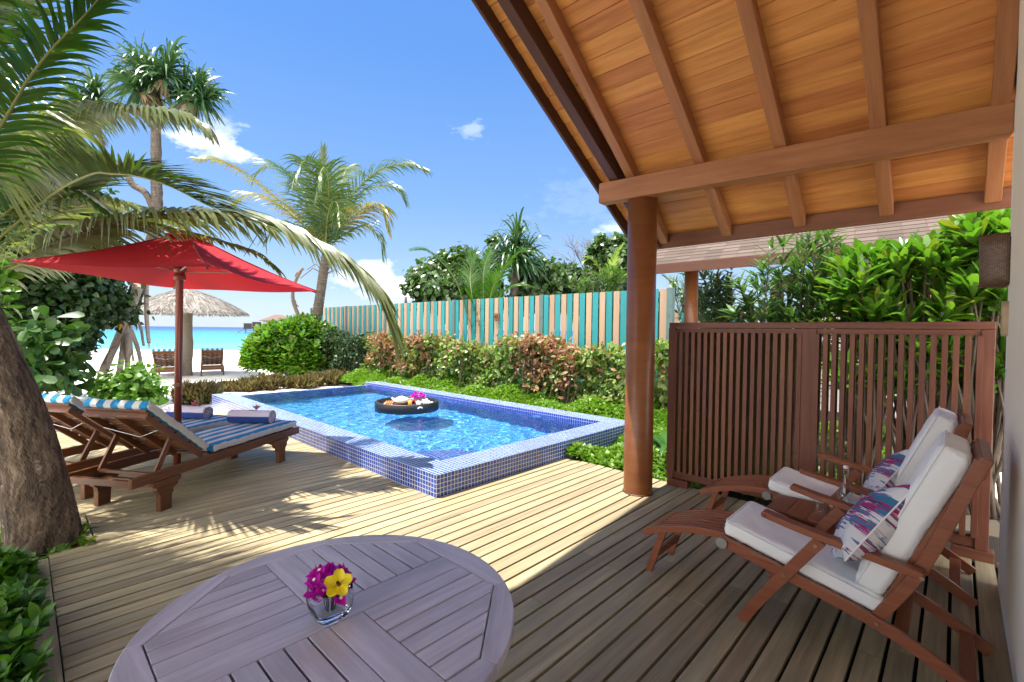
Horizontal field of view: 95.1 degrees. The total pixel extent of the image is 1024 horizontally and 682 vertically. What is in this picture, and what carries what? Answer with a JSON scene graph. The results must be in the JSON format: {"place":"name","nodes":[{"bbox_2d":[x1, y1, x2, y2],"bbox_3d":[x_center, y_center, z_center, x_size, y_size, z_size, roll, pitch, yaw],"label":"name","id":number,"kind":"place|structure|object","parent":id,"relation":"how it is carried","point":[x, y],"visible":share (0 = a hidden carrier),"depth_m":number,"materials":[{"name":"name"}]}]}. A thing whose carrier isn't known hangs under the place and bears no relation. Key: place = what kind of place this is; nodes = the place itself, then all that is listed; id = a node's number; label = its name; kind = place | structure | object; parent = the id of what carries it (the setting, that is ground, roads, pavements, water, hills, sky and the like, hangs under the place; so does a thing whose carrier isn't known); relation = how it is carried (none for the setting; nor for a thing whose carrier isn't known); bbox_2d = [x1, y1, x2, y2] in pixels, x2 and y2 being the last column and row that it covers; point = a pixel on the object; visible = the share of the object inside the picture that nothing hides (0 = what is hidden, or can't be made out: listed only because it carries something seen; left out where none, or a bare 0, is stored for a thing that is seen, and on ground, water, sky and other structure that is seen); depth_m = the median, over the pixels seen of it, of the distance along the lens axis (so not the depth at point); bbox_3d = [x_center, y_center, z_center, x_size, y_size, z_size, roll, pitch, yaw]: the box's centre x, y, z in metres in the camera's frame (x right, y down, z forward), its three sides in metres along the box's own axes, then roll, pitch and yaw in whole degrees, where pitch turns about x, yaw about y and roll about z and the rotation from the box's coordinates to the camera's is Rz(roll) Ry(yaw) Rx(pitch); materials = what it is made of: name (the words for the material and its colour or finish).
{"place":"outdoors","nodes":[
{"label":"outdoors","id":0,"kind":"place"},
{"bbox_2d":[95,326,572,350],"bbox_3d":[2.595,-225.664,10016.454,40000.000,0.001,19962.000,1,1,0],"label":"ocean","id":1,"kind":"structure","parent":0,"point":[225,338],"depth_m":116.30,"materials":[{"name":"liquid"}]},
{"bbox_2d":[0,0,812,330],"label":"sky","id":2,"kind":"structure","parent":0,"point":[429,84],"materials":[{"name":"blue"}]},
{"bbox_2d":[29,349,1001,677],"bbox_3d":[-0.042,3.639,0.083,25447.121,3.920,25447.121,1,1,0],"label":"sand","id":3,"kind":"structure","parent":0,"point":[231,367],"depth_m":16.96,"materials":[{"name":"white sand"}]},
{"bbox_2d":[0,610,28,680],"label":"planting bed","id":4,"kind":"object","parent":3,"relation":"on","point":[9,653],"depth_m":2.35,"materials":[{"name":"brown soil"}]},
{"bbox_2d":[0,542,59,681],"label":"leafy bed","id":5,"kind":"object","parent":4,"relation":"on","point":[19,591],"visible":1,"depth_m":2.26,"materials":[{"name":"green plant"}]},
{"bbox_2d":[0,522,99,558],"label":"tree pit plants","id":6,"kind":"object","parent":4,"relation":"on","point":[84,541],"visible":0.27,"depth_m":3.40,"materials":[{"name":"green plant"}]},
{"bbox_2d":[0,0,140,564],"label":"coconut palm","id":7,"kind":"object","parent":4,"relation":"on","point":[39,512],"visible":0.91,"depth_m":3.27,"materials":[{"name":"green plant"}]},
{"bbox_2d":[7,305,98,398],"bbox_3d":[-8.850,0.410,8.374,4.576,2.052,1.461,2,2,35],"label":"beach shrub","id":8,"kind":"object","parent":3,"relation":"on","point":[41,344],"visible":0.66,"depth_m":7.53,"materials":[{"name":"green plant"}]},
{"bbox_2d":[11,170,131,231],"bbox_3d":[-11.286,-1.355,11.830,3.292,5.880,6.102,0,1,-28],"label":"seaside tree","id":9,"kind":"object","parent":3,"relation":"on","point":[111,191],"visible":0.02,"depth_m":10.94,"materials":[{"name":"green plant"}]},
{"bbox_2d":[0,194,154,392],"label":"sea hibiscus tree","id":10,"kind":"object","parent":3,"relation":"on","point":[102,305],"visible":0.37,"depth_m":8.83,"materials":[{"name":"green plant"}]},
{"bbox_2d":[83,358,168,405],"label":"round leaf shrub","id":11,"kind":"object","parent":3,"relation":"on","point":[136,382],"visible":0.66,"depth_m":8.33,"materials":[{"name":"green plant"}]},
{"bbox_2d":[54,30,238,383],"bbox_3d":[-8.226,-2.774,10.467,4.222,8.510,2.002,1,1,0],"label":"screw pine","id":12,"kind":"object","parent":3,"relation":"on","point":[146,78],"visible":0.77,"depth_m":10.31,"materials":[{"name":"green plant"}]},
{"bbox_2d":[151,349,174,375],"bbox_3d":[-11.784,0.723,16.032,0.700,0.969,2.160,0,2,-31],"label":"sun lounger","id":13,"kind":"object","parent":3,"relation":"on","point":[165,358],"visible":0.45,"depth_m":15.36,"materials":[{"name":"brown wood"}]},
{"bbox_2d":[140,289,249,375],"bbox_3d":[-11.279,-0.160,16.246,3.853,3.288,3.855,1,1,8],"label":"thatched parasol","id":14,"kind":"object","parent":3,"relation":"on","point":[198,303],"visible":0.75,"depth_m":15.74,"materials":[{"name":"beige wicker"}]},
{"bbox_2d":[168,379,225,405],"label":"border plant","id":15,"kind":"object","parent":3,"relation":"on","point":[201,392],"visible":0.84,"depth_m":10.08,"materials":[{"name":"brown plant"}]},
{"bbox_2d":[0,99,409,375],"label":"young palm","id":16,"kind":"object","parent":3,"relation":"on","point":[92,168],"visible":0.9,"depth_m":4.69,"materials":[{"name":"green plant"}]},
{"bbox_2d":[0,259,24,313],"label":"leafy sprig","id":17,"kind":"object","parent":16,"relation":"attached to","point":[10,275],"visible":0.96,"depth_m":4.53,"materials":[{"name":"green plant"}]},
{"bbox_2d":[200,348,223,375],"bbox_3d":[-10.909,0.708,17.017,0.700,0.969,2.160,0,2,-34],"label":"sun lounger","id":18,"kind":"object","parent":3,"relation":"on","point":[211,358],"visible":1,"depth_m":16.39,"materials":[{"name":"brown wood"}]},
{"bbox_2d":[216,372,284,391],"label":"border plant","id":19,"kind":"object","parent":3,"relation":"on","point":[272,381],"visible":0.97,"depth_m":12.56,"materials":[{"name":"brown plant"}]},
{"bbox_2d":[237,315,285,332],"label":"overwater villa","id":20,"kind":"object","parent":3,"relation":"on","point":[252,324],"visible":0.3,"depth_m":222.18,"materials":[{"name":"tile"}]},
{"bbox_2d":[235,312,343,375],"bbox_3d":[-7.366,0.132,15.953,3.642,2.277,2.513,0,1,-24],"label":"naupaka bush","id":21,"kind":"object","parent":3,"relation":"on","point":[290,345],"visible":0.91,"depth_m":15.24,"materials":[{"name":"green plant"}]},
{"bbox_2d":[291,267,303,315],"bbox_3d":[-8.623,-1.344,18.979,0.681,3.284,0.165,1,1,0],"label":"dead trunk","id":22,"kind":"object","parent":3,"relation":"on","point":[293,300],"visible":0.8,"depth_m":18.91,"materials":[{"name":"beige wood"}]},
{"bbox_2d":[185,142,432,374],"bbox_3d":[-6.944,-2.861,16.653,8.309,8.628,5.327,1,1,0],"label":"coconut palm","id":23,"kind":"object","parent":3,"relation":"on","point":[328,220],"visible":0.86,"depth_m":16.12,"materials":[{"name":"green plant"}]},
{"bbox_2d":[281,367,355,388],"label":"border plant","id":24,"kind":"object","parent":3,"relation":"on","point":[312,379],"visible":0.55,"depth_m":13.45,"materials":[{"name":"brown plant"}]},
{"bbox_2d":[317,326,382,380],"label":"hedge","id":25,"kind":"object","parent":3,"relation":"on","point":[341,344],"visible":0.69,"depth_m":14.94,"materials":[{"name":"green plant"}]},
{"bbox_2d":[212,381,624,498],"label":"plunge pool","id":26,"kind":"structure","parent":3,"relation":"on","point":[454,443],"depth_m":6.58,"materials":[{"name":"tile"}]},
{"bbox_2d":[375,396,438,414],"bbox_3d":[-1.901,1.161,8.479,1.130,0.172,1.130,1,1,0],"label":"floating tray","id":27,"kind":"object","parent":26,"relation":"on","point":[383,408],"visible":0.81,"depth_m":8.03,"materials":[{"name":"black wicker"}]},
{"bbox_2d":[391,396,413,404],"bbox_3d":[-1.960,1.095,8.398,0.356,0.183,0.240,1,1,0],"label":"bread basket","id":28,"kind":"object","parent":27,"relation":"on","point":[401,400],"visible":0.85,"depth_m":8.30,"materials":[{"name":"white fabric"}]},
{"bbox_2d":[398,233,510,323],"bbox_3d":[-2.419,-1.113,16.276,3.720,5.077,6.346,0,2,-33],"label":"sea hibiscus tree","id":29,"kind":"object","parent":3,"relation":"on","point":[431,279],"visible":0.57,"depth_m":14.69,"materials":[{"name":"green plant"}]},
{"bbox_2d":[408,245,536,343],"bbox_3d":[-1.045,-0.926,12.497,3.488,3.668,1.770,1,1,0],"label":"young palm","id":30,"kind":"object","parent":3,"relation":"on","point":[471,284],"visible":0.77,"depth_m":12.51,"materials":[{"name":"green plant"}]},
{"bbox_2d":[310,287,674,396],"bbox_3d":[-2.627,0.099,13.801,15.310,2.512,0.122,2,2,43],"label":"picket fence","id":31,"kind":"object","parent":3,"relation":"on","point":[362,319],"visible":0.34,"depth_m":11.09,"materials":[{"name":"beige paint"}]},
{"bbox_2d":[494,313,499,319],"bbox_3d":[-0.379,-0.604,11.589,0.170,0.170,0.034,2,2,43],"label":"fence sign","id":32,"kind":"object","parent":31,"relation":"attached to","point":[496,316],"visible":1,"depth_m":11.56,"materials":[{"name":"brown wood"}]},
{"bbox_2d":[479,207,552,337],"bbox_3d":[0.179,-1.875,14.029,2.373,4.191,2.195,1,1,17],"label":"screw pine","id":33,"kind":"object","parent":3,"relation":"on","point":[524,261],"visible":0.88,"depth_m":13.84,"materials":[{"name":"green plant"}]},
{"bbox_2d":[29,413,1012,681],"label":"deck","id":34,"kind":"structure","parent":3,"relation":"on","point":[563,547],"depth_m":3.09,"materials":[{"name":"brown wood"}]},
{"bbox_2d":[42,394,230,499],"bbox_3d":[-4.067,0.951,5.179,0.700,0.969,2.160,1,1,13],"label":"sun lounger","id":35,"kind":"object","parent":34,"relation":"on","point":[66,413],"visible":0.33,"depth_m":4.50,"materials":[{"name":"brown wood"}]},
{"bbox_2d":[166,405,213,418],"bbox_3d":[-4.048,0.896,5.883,0.510,0.160,0.178,1,1,6],"label":"rolled towel","id":36,"kind":"object","parent":35,"relation":"on","point":[197,412],"visible":0.84,"depth_m":5.82,"materials":[{"name":"white fabric"}]},
{"bbox_2d":[12,233,317,464],"bbox_3d":[-3.601,0.101,5.200,2.065,2.679,1.806,1,1,8],"label":"red parasol","id":37,"kind":"object","parent":34,"relation":"on","point":[193,263],"visible":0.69,"depth_m":5.16,"materials":[{"name":"fabric"}]},
{"bbox_2d":[69,398,298,511],"bbox_3d":[-3.213,0.967,4.901,0.700,0.969,2.160,1,1,10],"label":"sun lounger","id":38,"kind":"object","parent":34,"relation":"on","point":[143,425],"visible":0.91,"depth_m":4.22,"materials":[{"name":"brown wood"}]},
{"bbox_2d":[227,410,275,423],"bbox_3d":[-3.140,0.911,5.647,0.510,0.160,0.178,1,1,0],"label":"rolled towel","id":39,"kind":"object","parent":38,"relation":"on","point":[251,416],"visible":1,"depth_m":5.58,"materials":[{"name":"white fabric"}]},
{"bbox_2d":[108,535,513,681],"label":"round table","id":40,"kind":"object","parent":34,"relation":"on","point":[421,608],"visible":0.96,"depth_m":1.39,"materials":[{"name":"grey wood"}]},
{"bbox_2d":[306,577,353,626],"bbox_3d":[-0.553,0.789,1.423,0.118,0.103,0.118,2,2,43],"label":"glass vase","id":41,"kind":"object","parent":40,"relation":"on","point":[325,611],"visible":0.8,"depth_m":1.37,"materials":[{"name":"clear glass"}]},
{"bbox_2d":[303,562,356,604],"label":"bougainvillea sprig","id":42,"kind":"object","parent":41,"relation":"in","point":[315,575],"visible":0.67,"depth_m":1.40,"materials":[{"name":"purple plant"}]},
{"bbox_2d":[324,568,352,596],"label":"yellow flower","id":43,"kind":"object","parent":41,"relation":"in","point":[338,576],"visible":0.96,"depth_m":1.37,"materials":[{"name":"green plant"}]},
{"bbox_2d":[471,0,1023,681],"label":"beach villa","id":44,"kind":"object","parent":34,"relation":"on","point":[685,122],"visible":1,"depth_m":3.59,"materials":[{"name":"brown wood"}]},
{"bbox_2d":[977,232,1010,287],"bbox_3d":[2.942,-0.486,2.854,0.145,0.312,0.186,2,2,43],"label":"wall lamp","id":45,"kind":"object","parent":44,"relation":"attached to","point":[994,259],"visible":0.99,"depth_m":2.80,"materials":[{"name":"wicker"}]},
{"bbox_2d":[1000,301,1008,335],"bbox_3d":[2.978,-0.135,2.825,0.035,0.210,0.124,2,2,43],"label":"wall plaque","id":46,"kind":"object","parent":44,"relation":"attached to","point":[1004,318],"depth_m":2.79,"materials":[{"name":"brown wood"}]},
{"bbox_2d":[767,494,847,594],"bbox_3d":[1.985,1.334,3.095,0.477,0.437,0.380,2,2,43],"label":"side table","id":47,"kind":"object","parent":34,"relation":"on","point":[800,510],"visible":0.34,"depth_m":3.10,"materials":[{"name":"red wood"}]},
{"bbox_2d":[837,465,850,494],"bbox_3d":[2.130,0.956,2.990,0.090,0.325,0.090,1,1,0],"label":"water bottle","id":48,"kind":"object","parent":47,"relation":"on","point":[845,467],"visible":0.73,"depth_m":2.98,"materials":[{"name":"clear glass"}]},
{"bbox_2d":[643,430,995,681],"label":"steamer chair","id":49,"kind":"object","parent":34,"relation":"on","point":[950,473],"visible":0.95,"depth_m":2.29,"materials":[{"name":"red wood"}]},
{"bbox_2d":[831,484,909,561],"bbox_3d":[1.830,0.932,2.383,0.317,0.568,0.619,1,1,28],"label":"throw pillow","id":50,"kind":"object","parent":49,"relation":"on","point":[868,523],"visible":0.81,"depth_m":2.22,"materials":[{"name":"multicoloured fabric"}]},
{"bbox_2d":[666,322,995,563],"bbox_3d":[2.539,0.685,4.120,2.415,1.700,0.110,2,2,43],"label":"privacy screen","id":51,"kind":"object","parent":34,"relation":"on","point":[726,388],"visible":0.79,"depth_m":4.07,"materials":[{"name":"brown wood"}]},
{"bbox_2d":[699,406,978,608],"bbox_3d":[2.309,0.996,3.487,1.672,1.129,0.682,2,2,43],"label":"steamer chair","id":52,"kind":"object","parent":34,"relation":"on","point":[939,420],"visible":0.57,"depth_m":3.19,"materials":[{"name":"red wood"}]},
{"bbox_2d":[860,449,908,498],"bbox_3d":[2.560,0.917,3.179,0.279,0.505,0.543,1,1,23],"label":"throw pillow","id":53,"kind":"object","parent":52,"relation":"on","point":[883,473],"visible":0.43,"depth_m":3.06,"materials":[{"name":"multicoloured fabric"}]},
{"bbox_2d":[504,252,595,335],"bbox_3d":[1.062,-0.739,17.092,3.213,4.378,6.721,1,1,0],"label":"sea hibiscus tree","id":54,"kind":"object","parent":3,"relation":"on","point":[559,278],"visible":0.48,"depth_m":14.47,"materials":[{"name":"green plant"}]},
{"bbox_2d":[551,233,610,287],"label":"bare tree","id":55,"kind":"object","parent":3,"relation":"on","point":[576,252],"visible":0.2,"depth_m":15.54,"materials":[{"name":"brown plant"}]},
{"bbox_2d":[569,264,626,345],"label":"oleander","id":56,"kind":"object","parent":3,"relation":"on","point":[598,285],"visible":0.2,"depth_m":10.94,"materials":[{"name":"green plant"}]},
{"bbox_2d":[581,244,626,374],"bbox_3d":[2.374,-0.771,11.586,1.300,3.471,0.785,0,1,-27],"label":"young palm","id":57,"kind":"object","parent":3,"relation":"on","point":[614,259],"visible":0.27,"depth_m":11.67,"materials":[{"name":"green plant"}]},
{"bbox_2d":[582,231,627,291],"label":"sea hibiscus tree","id":58,"kind":"object","parent":3,"relation":"on","point":[601,248],"visible":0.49,"depth_m":13.72,"materials":[{"name":"green plant"}]},
{"bbox_2d":[331,382,1002,566],"bbox_3d":[2.548,1.533,9.858,17.800,0.145,8.220,2,2,43],"label":"garden bed","id":59,"kind":"object","parent":3,"relation":"on","point":[994,528],"visible":0.03,"depth_m":4.20,"materials":[{"name":"brown soil"}]},
{"bbox_2d":[364,330,442,377],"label":"copper shrub","id":60,"kind":"object","parent":59,"relation":"on","point":[390,345],"visible":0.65,"depth_m":13.00,"materials":[{"name":"brown plant"}]},
{"bbox_2d":[360,330,668,408],"bbox_3d":[-0.764,0.578,11.158,10.083,1.744,1.315,2,2,43],"label":"hedge","id":61,"kind":"object","parent":59,"relation":"on","point":[450,353],"visible":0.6,"depth_m":9.99,"materials":[{"name":"green plant"}]},
{"bbox_2d":[508,331,589,403],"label":"copper shrub","id":62,"kind":"object","parent":59,"relation":"on","point":[546,346],"visible":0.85,"depth_m":9.31,"materials":[{"name":"brown plant"}]},
{"bbox_2d":[338,365,885,502],"bbox_3d":[-0.841,1.164,9.326,12.962,0.695,2.996,2,2,44],"label":"ground cover","id":63,"kind":"object","parent":59,"relation":"on","point":[612,456],"visible":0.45,"depth_m":8.38,"materials":[{"name":"green plant"}]},
{"bbox_2d":[617,430,666,454],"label":"spider lily","id":64,"kind":"object","parent":59,"relation":"on","point":[659,440],"visible":0.15,"depth_m":6.23,"materials":[{"name":"green plant"}]},
{"bbox_2d":[667,268,741,322],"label":"oleander","id":65,"kind":"object","parent":59,"relation":"on","point":[708,300],"visible":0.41,"depth_m":11.20,"materials":[{"name":"green plant"}]},
{"bbox_2d":[717,228,865,457],"bbox_3d":[3.312,0.042,5.423,2.118,3.076,1.135,0,2,-33],"label":"oleander","id":66,"kind":"object","parent":59,"relation":"on","point":[800,291],"visible":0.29,"depth_m":5.34,"materials":[{"name":"green plant"}]},
{"bbox_2d":[812,237,935,486],"bbox_3d":[3.800,0.265,4.898,1.257,2.672,1.048,1,1,0],"label":"naupaka shrub","id":67,"kind":"object","parent":59,"relation":"on","point":[855,274],"visible":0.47,"depth_m":4.77,"materials":[{"name":"green plant"}]},
{"bbox_2d":[850,229,996,452],"bbox_3d":[3.999,0.252,4.622,1.307,2.720,1.227,1,1,0],"label":"naupaka shrub","id":68,"kind":"object","parent":59,"relation":"on","point":[932,256],"visible":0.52,"depth_m":4.47,"materials":[{"name":"green plant"}]},
{"bbox_2d":[905,208,1010,519],"bbox_3d":[4.294,0.169,4.339,1.042,2.903,1.178,1,1,0],"label":"naupaka shrub","id":69,"kind":"object","parent":59,"relation":"on","point":[970,228],"visible":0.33,"depth_m":4.21,"materials":[{"name":"green plant"}]},
{"bbox_2d":[662,270,721,322],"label":"young palm","id":70,"kind":"object","parent":3,"relation":"on","point":[677,305],"visible":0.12,"depth_m":14.96,"materials":[{"name":"green plant"}]},
{"bbox_2d":[612,310,798,392],"bbox_3d":[7.515,0.362,11.346,11.810,2.332,0.122,2,2,43],"label":"picket fence","id":71,"kind":"object","parent":3,"relation":"on","point":[677,320],"visible":0.01,"depth_m":13.69,"materials":[{"name":"beige paint"}]},
{"bbox_2d":[656,210,989,417],"bbox_3d":[7.678,-1.226,8.353,9.620,5.648,4.250,2,2,43],"label":"neighbour villa","id":72,"kind":"object","parent":3,"relation":"on","point":[692,261],"visible":0.15,"depth_m":8.96,"materials":[{"name":"brown"}]},
{"bbox_3d":[-1.710,1.136,8.579,0.090,0.098,0.090,1,1,0],"label":"flower pot","id":73,"kind":"object","parent":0,"visible":0},
{"bbox_2d":[411,391,425,400],"bbox_3d":[-1.711,1.034,8.582,0.286,0.258,0.306,1,1,2],"label":"bougainvillea bunch","id":74,"kind":"object","parent":73,"relation":"in","point":[420,394],"visible":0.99,"depth_m":8.51,"materials":[{"name":"pink plant"}]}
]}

